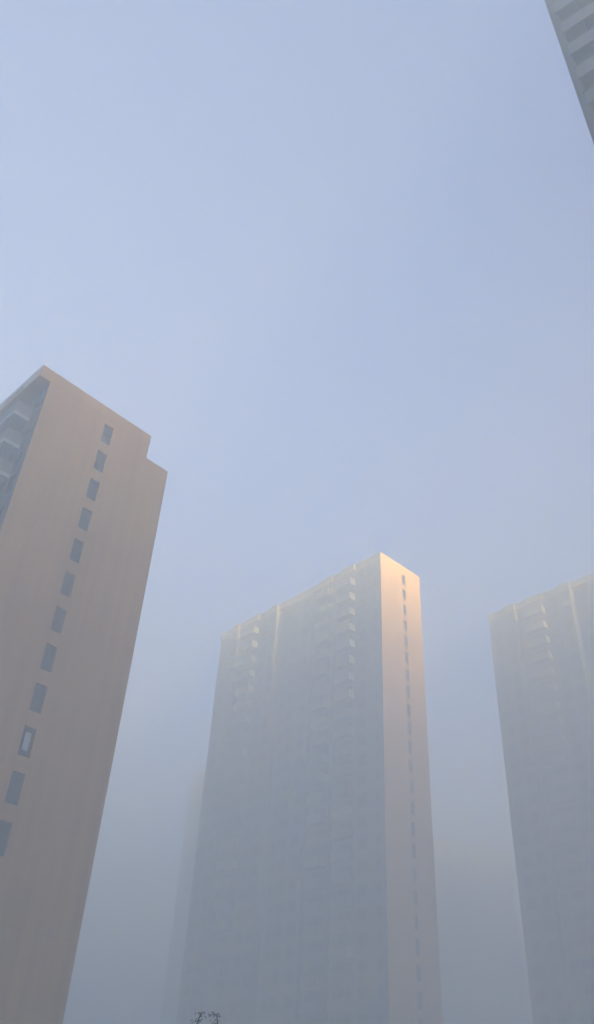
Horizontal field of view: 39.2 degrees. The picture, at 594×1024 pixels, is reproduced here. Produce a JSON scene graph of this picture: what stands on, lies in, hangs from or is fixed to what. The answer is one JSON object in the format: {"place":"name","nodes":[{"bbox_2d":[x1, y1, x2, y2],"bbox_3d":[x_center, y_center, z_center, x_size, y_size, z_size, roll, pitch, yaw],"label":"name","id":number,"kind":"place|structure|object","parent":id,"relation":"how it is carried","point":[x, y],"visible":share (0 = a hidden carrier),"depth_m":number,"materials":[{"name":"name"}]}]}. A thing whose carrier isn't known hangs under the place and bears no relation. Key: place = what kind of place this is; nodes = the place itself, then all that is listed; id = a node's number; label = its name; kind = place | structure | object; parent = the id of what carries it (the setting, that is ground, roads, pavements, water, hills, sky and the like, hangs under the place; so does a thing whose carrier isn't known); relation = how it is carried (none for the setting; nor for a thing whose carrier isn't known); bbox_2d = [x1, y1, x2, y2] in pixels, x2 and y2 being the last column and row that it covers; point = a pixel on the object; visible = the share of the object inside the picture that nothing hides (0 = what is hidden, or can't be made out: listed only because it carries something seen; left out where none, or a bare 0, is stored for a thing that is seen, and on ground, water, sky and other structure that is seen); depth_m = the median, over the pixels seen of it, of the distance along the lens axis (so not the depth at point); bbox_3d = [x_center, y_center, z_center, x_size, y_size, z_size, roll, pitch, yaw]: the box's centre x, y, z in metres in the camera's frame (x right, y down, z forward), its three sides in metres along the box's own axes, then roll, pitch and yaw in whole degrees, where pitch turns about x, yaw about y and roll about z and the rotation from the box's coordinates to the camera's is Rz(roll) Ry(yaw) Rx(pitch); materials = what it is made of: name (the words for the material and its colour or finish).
{"place":"outdoors","nodes":[
{"label":"outdoors","id":0,"kind":"place"},
{"bbox_2d":[0,365,167,1023],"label":"apartment tower","id":1,"kind":"structure","parent":0,"point":[83,478],"depth_m":56.20,"materials":[{"name":"stone"}]},
{"bbox_2d":[0,820,11,856],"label":"stair window","id":2,"kind":"structure","parent":1,"relation":"in","point":[5,827],"depth_m":48.08,"materials":[{"name":"glass"}]},
{"bbox_2d":[4,474,15,492],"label":"window","id":3,"kind":"structure","parent":1,"relation":"in","point":[12,479],"depth_m":59.55,"materials":[{"name":"glass"}]},
{"bbox_2d":[5,771,23,805],"bbox_3d":[-16.867,16.465,49.653,0.080,1.900,0.860,-29,-49,34],"label":"stair window","id":4,"kind":"structure","parent":1,"relation":"in","point":[16,780],"depth_m":49.67,"materials":[{"name":"glass"}]},
{"bbox_2d":[15,444,25,462],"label":"window","id":5,"kind":"structure","parent":1,"relation":"in","point":[21,452],"depth_m":61.37,"materials":[{"name":"glass"}]},
{"bbox_2d":[17,726,35,757],"bbox_3d":[-16.722,14.193,51.451,0.100,1.900,0.860,-29,-49,34],"label":"stair window","id":6,"kind":"structure","parent":1,"relation":"in","point":[28,734],"depth_m":51.45,"materials":[{"name":"glass"}]},
{"bbox_2d":[25,417,35,433],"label":"window","id":7,"kind":"structure","parent":1,"relation":"in","point":[31,423],"depth_m":63.15,"materials":[{"name":"glass"}]},
{"bbox_2d":[29,683,46,713],"bbox_3d":[-16.592,11.930,53.259,0.080,1.900,0.860,-29,-49,34],"label":"stair window","id":8,"kind":"structure","parent":1,"relation":"in","point":[39,691],"depth_m":53.29,"materials":[{"name":"glass"}]},
{"bbox_2d":[34,390,44,406],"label":"window","id":9,"kind":"structure","parent":1,"relation":"in","point":[41,394],"depth_m":64.98,"materials":[{"name":"glass"}]},
{"bbox_2d":[40,644,56,672],"bbox_3d":[-16.455,9.663,55.062,0.080,1.900,0.860,-29,-49,34],"label":"stair window","id":10,"kind":"structure","parent":1,"relation":"in","point":[49,653],"depth_m":55.09,"materials":[{"name":"glass"}]},
{"bbox_2d":[51,606,65,633],"bbox_3d":[-16.317,7.396,56.865,0.080,1.900,0.860,-29,-49,34],"label":"stair window","id":11,"kind":"structure","parent":1,"relation":"in","point":[57,623],"depth_m":56.90,"materials":[{"name":"glass"}]},
{"bbox_2d":[60,572,74,597],"bbox_3d":[-16.180,5.129,58.669,0.080,1.900,0.860,-29,-49,34],"label":"stair window","id":12,"kind":"structure","parent":1,"relation":"in","point":[68,581],"depth_m":58.70,"materials":[{"name":"glass"}]},
{"bbox_2d":[69,539,83,563],"bbox_3d":[-16.042,2.862,60.472,0.080,1.900,0.860,-29,-49,34],"label":"stair window","id":13,"kind":"structure","parent":1,"relation":"in","point":[77,546],"depth_m":60.51,"materials":[{"name":"glass"}]},
{"bbox_2d":[78,508,91,530],"bbox_3d":[-15.905,0.594,62.275,0.080,1.900,0.860,-29,-49,34],"label":"stair window","id":14,"kind":"structure","parent":1,"relation":"in","point":[85,516],"depth_m":62.33,"materials":[{"name":"glass"}]},
{"bbox_2d":[86,479,98,500],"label":"stair window","id":15,"kind":"structure","parent":1,"relation":"in","point":[93,485],"depth_m":64.13,"materials":[{"name":"glass"}]},
{"bbox_2d":[93,451,105,471],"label":"stair window","id":16,"kind":"structure","parent":1,"relation":"in","point":[100,458],"depth_m":65.94,"materials":[{"name":"glass"}]},
{"bbox_2d":[101,425,112,444],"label":"stair window","id":17,"kind":"structure","parent":1,"relation":"in","point":[107,432],"depth_m":67.74,"materials":[{"name":"glass"}]},
{"bbox_2d":[160,769,205,1023],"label":"apartment tower","id":18,"kind":"structure","parent":0,"point":[176,956],"depth_m":197.01,"materials":[{"name":"grey paint"}]},
{"bbox_2d":[166,885,186,1018],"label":"window","id":19,"kind":"structure","parent":18,"relation":"in","point":[181,915],"depth_m":190.19,"materials":[{"name":"glass"}]},
{"bbox_2d":[191,1011,220,1023],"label":"young tree","id":20,"kind":"object","parent":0,"point":[198,1020],"visible":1,"depth_m":22.29,"materials":[{"name":"green plant"}]},
{"bbox_2d":[0,0,593,1023],"label":"sky","id":21,"kind":"structure","parent":0,"point":[334,259],"materials":[{"name":"blue"}]},
{"bbox_2d":[176,552,442,1023],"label":"apartment tower","id":22,"kind":"structure","parent":0,"point":[313,896],"depth_m":121.09,"materials":[{"name":"grey paint"}]},
{"bbox_2d":[254,706,260,716],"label":"window","id":23,"kind":"structure","parent":22,"relation":"in","point":[257,710],"depth_m":140.90,"materials":[{"name":"glass"}]},
{"bbox_2d":[256,690,262,700],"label":"window","id":24,"kind":"structure","parent":22,"relation":"in","point":[259,694],"depth_m":142.76,"materials":[{"name":"glass"}]},
{"bbox_2d":[256,675,263,685],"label":"window","id":25,"kind":"structure","parent":22,"relation":"in","point":[260,679],"depth_m":144.51,"materials":[{"name":"glass"}]},
{"bbox_2d":[258,660,264,670],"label":"window","id":26,"kind":"structure","parent":22,"relation":"in","point":[261,664],"depth_m":146.28,"materials":[{"name":"glass"}]},
{"bbox_2d":[264,685,269,696],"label":"window","id":27,"kind":"structure","parent":22,"relation":"in","point":[267,689],"depth_m":140.96,"materials":[{"name":"glass"}]},
{"bbox_2d":[268,625,274,636],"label":"window","id":28,"kind":"structure","parent":22,"relation":"in","point":[271,630],"depth_m":148.21,"materials":[{"name":"glass"}]},
{"bbox_2d":[286,692,293,703],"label":"window","id":29,"kind":"structure","parent":22,"relation":"in","point":[290,697],"depth_m":136.25,"materials":[{"name":"glass"}]},
{"bbox_2d":[287,676,294,687],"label":"window","id":30,"kind":"structure","parent":22,"relation":"in","point":[291,681],"depth_m":138.06,"materials":[{"name":"glass"}]},
{"bbox_2d":[288,661,295,671],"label":"window","id":31,"kind":"structure","parent":22,"relation":"in","point":[291,665],"depth_m":139.89,"materials":[{"name":"glass"}]},
{"bbox_2d":[290,645,296,655],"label":"window","id":32,"kind":"structure","parent":22,"relation":"in","point":[293,649],"depth_m":141.71,"materials":[{"name":"glass"}]},
{"bbox_2d":[291,616,297,626],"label":"window","id":33,"kind":"structure","parent":22,"relation":"in","point":[294,620],"depth_m":145.27,"materials":[{"name":"glass"}]},
{"bbox_2d":[292,602,298,612],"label":"window","id":34,"kind":"structure","parent":22,"relation":"in","point":[295,607],"depth_m":147.07,"materials":[{"name":"glass"}]},
{"bbox_2d":[298,687,305,698],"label":"window","id":35,"kind":"structure","parent":22,"relation":"in","point":[302,692],"depth_m":134.63,"materials":[{"name":"glass"}]},
{"bbox_2d":[299,671,306,682],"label":"window","id":36,"kind":"structure","parent":22,"relation":"in","point":[303,675],"depth_m":136.42,"materials":[{"name":"glass"}]},
{"bbox_2d":[300,655,306,666],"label":"window","id":37,"kind":"structure","parent":22,"relation":"in","point":[303,661],"depth_m":138.26,"materials":[{"name":"glass"}]},
{"bbox_2d":[301,640,307,650],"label":"window","id":38,"kind":"structure","parent":22,"relation":"in","point":[304,645],"depth_m":140.03,"materials":[{"name":"glass"}]},
{"bbox_2d":[301,625,308,635],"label":"window","id":39,"kind":"structure","parent":22,"relation":"in","point":[305,629],"depth_m":141.85,"materials":[{"name":"glass"}]},
{"bbox_2d":[303,610,308,620],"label":"window","id":40,"kind":"structure","parent":22,"relation":"in","point":[306,614],"depth_m":143.70,"materials":[{"name":"glass"}]},
{"bbox_2d":[303,596,309,606],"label":"window","id":41,"kind":"structure","parent":22,"relation":"in","point":[307,600],"depth_m":145.45,"materials":[{"name":"glass"}]},
{"bbox_2d":[358,568,365,578],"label":"window","id":42,"kind":"structure","parent":22,"relation":"in","point":[362,572],"depth_m":137.81,"materials":[{"name":"glass"}]},
{"bbox_2d":[358,582,365,593],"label":"window","id":43,"kind":"structure","parent":22,"relation":"in","point":[362,587],"depth_m":136.05,"materials":[{"name":"glass"}]},
{"bbox_2d":[358,597,365,608],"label":"window","id":44,"kind":"structure","parent":22,"relation":"in","point":[362,602],"depth_m":134.21,"materials":[{"name":"glass"}]},
{"bbox_2d":[358,613,365,624],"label":"window","id":45,"kind":"structure","parent":22,"relation":"in","point":[361,618],"depth_m":132.48,"materials":[{"name":"glass"}]},
{"bbox_2d":[358,628,365,640],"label":"window","id":46,"kind":"structure","parent":22,"relation":"in","point":[361,634],"depth_m":130.68,"materials":[{"name":"glass"}]},
{"bbox_2d":[358,645,365,656],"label":"window","id":47,"kind":"structure","parent":22,"relation":"in","point":[361,650],"depth_m":128.88,"materials":[{"name":"glass"}]},
{"bbox_2d":[358,662,365,673],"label":"window","id":48,"kind":"structure","parent":22,"relation":"in","point":[361,667],"depth_m":127.09,"materials":[{"name":"glass"}]},
{"bbox_2d":[412,844,415,858],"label":"stair window","id":49,"kind":"structure","parent":22,"relation":"in","point":[413,845],"depth_m":111.56,"materials":[{"name":"glass"}]},
{"bbox_2d":[413,866,416,881],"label":"stair window","id":50,"kind":"structure","parent":22,"relation":"in","point":[414,868],"depth_m":109.72,"materials":[{"name":"glass"}]},
{"bbox_2d":[414,890,417,905],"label":"stair window","id":51,"kind":"structure","parent":22,"relation":"in","point":[415,891],"depth_m":107.92,"materials":[{"name":"glass"}]},
{"bbox_2d":[415,914,418,929],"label":"stair window","id":52,"kind":"structure","parent":22,"relation":"in","point":[416,915],"depth_m":106.10,"materials":[{"name":"glass"}]},
{"bbox_2d":[416,939,419,955],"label":"stair window","id":53,"kind":"structure","parent":22,"relation":"in","point":[417,940],"depth_m":104.32,"materials":[{"name":"glass"}]},
{"bbox_2d":[416,964,420,981],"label":"stair window","id":54,"kind":"structure","parent":22,"relation":"in","point":[418,966],"depth_m":102.52,"materials":[{"name":"glass"}]},
{"bbox_2d":[417,991,421,1009],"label":"stair window","id":55,"kind":"structure","parent":22,"relation":"in","point":[419,993],"depth_m":100.71,"materials":[{"name":"glass"}]},
{"bbox_2d":[433,839,527,1023],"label":"apartment tower","id":56,"kind":"structure","parent":0,"point":[481,977],"depth_m":228.76,"materials":[{"name":"grey paint"}]},
{"bbox_2d":[488,573,593,1023],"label":"apartment tower","id":57,"kind":"structure","parent":0,"point":[542,644],"depth_m":126.06,"materials":[{"name":"grey paint"}]},
{"bbox_2d":[493,618,501,627],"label":"window","id":58,"kind":"structure","parent":57,"relation":"in","point":[497,623],"depth_m":148.05,"materials":[{"name":"glass"}]},
{"bbox_2d":[495,632,502,642],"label":"window","id":59,"kind":"structure","parent":57,"relation":"in","point":[498,637],"depth_m":146.28,"materials":[{"name":"glass"}]},
{"bbox_2d":[497,647,505,657],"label":"window","id":60,"kind":"structure","parent":57,"relation":"in","point":[501,651],"depth_m":144.44,"materials":[{"name":"glass"}]},
{"bbox_2d":[498,662,506,672],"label":"window","id":61,"kind":"structure","parent":57,"relation":"in","point":[502,666],"depth_m":142.65,"materials":[{"name":"glass"}]},
{"bbox_2d":[500,677,508,687],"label":"window","id":62,"kind":"structure","parent":57,"relation":"in","point":[504,682],"depth_m":140.84,"materials":[{"name":"glass"}]},
{"bbox_2d":[502,693,510,703],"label":"window","id":63,"kind":"structure","parent":57,"relation":"in","point":[506,698],"depth_m":139.04,"materials":[{"name":"glass"}]},
{"bbox_2d":[504,709,512,719],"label":"window","id":64,"kind":"structure","parent":57,"relation":"in","point":[508,714],"depth_m":137.25,"materials":[{"name":"glass"}]},
{"bbox_2d":[506,612,512,622],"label":"window","id":65,"kind":"structure","parent":57,"relation":"in","point":[509,616],"depth_m":146.23,"materials":[{"name":"glass"}]},
{"bbox_2d":[506,725,514,736],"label":"window","id":66,"kind":"structure","parent":57,"relation":"in","point":[510,731],"depth_m":135.46,"materials":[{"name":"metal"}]},
{"bbox_2d":[507,626,515,636],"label":"window","id":67,"kind":"structure","parent":57,"relation":"in","point":[511,630],"depth_m":144.44,"materials":[{"name":"glass"}]},
{"bbox_2d":[508,742,516,753],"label":"window","id":68,"kind":"structure","parent":57,"relation":"in","point":[512,748],"depth_m":133.65,"materials":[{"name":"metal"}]},
{"bbox_2d":[509,641,517,651],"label":"window","id":69,"kind":"structure","parent":57,"relation":"in","point":[513,645],"depth_m":142.62,"materials":[{"name":"glass"}]},
{"bbox_2d":[511,656,518,666],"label":"window","id":70,"kind":"structure","parent":57,"relation":"in","point":[515,661],"depth_m":140.85,"materials":[{"name":"glass"}]},
{"bbox_2d":[510,760,519,771],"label":"window","id":71,"kind":"structure","parent":57,"relation":"in","point":[514,765],"depth_m":131.84,"materials":[{"name":"glass"}]},
{"bbox_2d":[512,778,521,789],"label":"window","id":72,"kind":"structure","parent":57,"relation":"in","point":[516,783],"depth_m":130.04,"materials":[{"name":"glass"}]},
{"bbox_2d":[513,671,521,682],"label":"window","id":73,"kind":"structure","parent":57,"relation":"in","point":[517,676],"depth_m":139.02,"materials":[{"name":"glass"}]},
{"bbox_2d":[515,687,523,698],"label":"window","id":74,"kind":"structure","parent":57,"relation":"in","point":[519,691],"depth_m":137.22,"materials":[{"name":"glass"}]},
{"bbox_2d":[517,703,525,715],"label":"window","id":75,"kind":"structure","parent":57,"relation":"in","point":[521,708],"depth_m":135.42,"materials":[{"name":"glass"}]},
{"bbox_2d":[519,720,527,732],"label":"window","id":76,"kind":"structure","parent":57,"relation":"in","point":[523,724],"depth_m":133.58,"materials":[{"name":"glass"}]},
{"bbox_2d":[521,737,530,749],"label":"window","id":77,"kind":"structure","parent":57,"relation":"in","point":[525,741],"depth_m":131.84,"materials":[{"name":"glass"}]},
{"bbox_2d":[524,755,532,767],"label":"window","id":78,"kind":"structure","parent":57,"relation":"in","point":[527,759],"depth_m":130.01,"materials":[{"name":"glass"}]},
{"bbox_2d":[526,773,534,785],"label":"window","id":79,"kind":"structure","parent":57,"relation":"in","point":[529,777],"depth_m":128.20,"materials":[{"name":"glass"}]},
{"bbox_2d":[548,596,556,606],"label":"window","id":80,"kind":"structure","parent":57,"relation":"in","point":[552,601],"depth_m":141.92,"materials":[{"name":"glass"}]},
{"bbox_2d":[550,611,559,621],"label":"window","id":81,"kind":"structure","parent":57,"relation":"in","point":[554,616],"depth_m":140.10,"materials":[{"name":"glass"}]},
{"bbox_2d":[550,748,562,755],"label":"window","id":82,"kind":"structure","parent":57,"relation":"in","point":[560,750],"depth_m":127.87,"materials":[{"name":"glass"}]},
{"bbox_2d":[553,626,561,636],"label":"window","id":83,"kind":"structure","parent":57,"relation":"in","point":[557,631],"depth_m":138.30,"materials":[{"name":"glass"}]},
{"bbox_2d":[552,766,565,773],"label":"window","id":84,"kind":"structure","parent":57,"relation":"in","point":[562,769],"depth_m":126.04,"materials":[{"name":"glass"}]},
{"bbox_2d":[555,641,564,652],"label":"window","id":85,"kind":"structure","parent":57,"relation":"in","point":[560,646],"depth_m":136.49,"materials":[{"name":"glass"}]},
{"bbox_2d":[558,657,567,668],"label":"window","id":86,"kind":"structure","parent":57,"relation":"in","point":[562,662],"depth_m":134.70,"materials":[{"name":"glass"}]},
{"bbox_2d":[561,590,568,601],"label":"window","id":87,"kind":"structure","parent":57,"relation":"in","point":[564,595],"depth_m":140.17,"materials":[{"name":"glass"}]},
{"bbox_2d":[561,673,570,684],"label":"window","id":88,"kind":"structure","parent":57,"relation":"in","point":[565,679],"depth_m":132.89,"materials":[{"name":"glass"}]},
{"bbox_2d":[563,605,571,616],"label":"window","id":89,"kind":"structure","parent":57,"relation":"in","point":[567,609],"depth_m":138.36,"materials":[{"name":"glass"}]},
{"bbox_2d":[563,690,573,701],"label":"window","id":90,"kind":"structure","parent":57,"relation":"in","point":[568,695],"depth_m":131.08,"materials":[{"name":"glass"}]},
{"bbox_2d":[566,620,574,631],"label":"window","id":91,"kind":"structure","parent":57,"relation":"in","point":[570,624],"depth_m":136.59,"materials":[{"name":"glass"}]},
{"bbox_2d":[566,707,576,718],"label":"window","id":92,"kind":"structure","parent":57,"relation":"in","point":[571,713],"depth_m":129.29,"materials":[{"name":"glass"}]},
{"bbox_2d":[568,635,577,646],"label":"window","id":93,"kind":"structure","parent":57,"relation":"in","point":[572,640],"depth_m":134.80,"materials":[{"name":"glass"}]},
{"bbox_2d":[569,725,579,736],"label":"window","id":94,"kind":"structure","parent":57,"relation":"in","point":[574,730],"depth_m":127.47,"materials":[{"name":"glass"}]},
{"bbox_2d":[571,651,580,662],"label":"window","id":95,"kind":"structure","parent":57,"relation":"in","point":[575,656],"depth_m":133.00,"materials":[{"name":"glass"}]},
{"bbox_2d":[572,743,582,754],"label":"window","id":96,"kind":"structure","parent":57,"relation":"in","point":[577,748],"depth_m":125.68,"materials":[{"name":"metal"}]},
{"bbox_2d":[574,667,583,679],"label":"window","id":97,"kind":"structure","parent":57,"relation":"in","point":[578,672],"depth_m":131.16,"materials":[{"name":"glass"}]},
{"bbox_2d":[575,761,586,773],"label":"window","id":98,"kind":"structure","parent":57,"relation":"in","point":[580,767],"depth_m":123.85,"materials":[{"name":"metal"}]},
{"bbox_2d":[577,684,586,696],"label":"window","id":99,"kind":"structure","parent":57,"relation":"in","point":[581,689],"depth_m":129.38,"materials":[{"name":"glass"}]},
{"bbox_2d":[579,589,586,598],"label":"window","id":100,"kind":"structure","parent":57,"relation":"in","point":[582,593],"depth_m":139.59,"materials":[{"name":"glass"}]},
{"bbox_2d":[580,701,589,713],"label":"window","id":101,"kind":"structure","parent":57,"relation":"in","point":[585,709],"depth_m":127.58,"materials":[{"name":"glass"}]},
{"bbox_2d":[582,604,589,613],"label":"window","id":102,"kind":"structure","parent":57,"relation":"in","point":[585,608],"depth_m":137.79,"materials":[{"name":"glass"}]},
{"bbox_2d":[583,719,592,731],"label":"window","id":103,"kind":"structure","parent":57,"relation":"in","point":[588,726],"depth_m":125.77,"materials":[{"name":"glass"}]},
{"bbox_2d":[585,619,592,628],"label":"window","id":104,"kind":"structure","parent":57,"relation":"in","point":[588,623],"depth_m":135.99,"materials":[{"name":"glass"}]},
{"bbox_2d":[586,738,593,750],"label":"window","id":105,"kind":"structure","parent":57,"relation":"in","point":[590,742],"depth_m":124.06,"materials":[{"name":"glass"}]},
{"label":"ground","id":106,"kind":"structure","parent":0,"visible":0},
{"bbox_2d":[545,0,593,143],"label":"apartment tower","id":107,"kind":"structure","parent":106,"relation":"on","point":[572,22],"depth_m":48.33,"materials":[{"name":"stone"}]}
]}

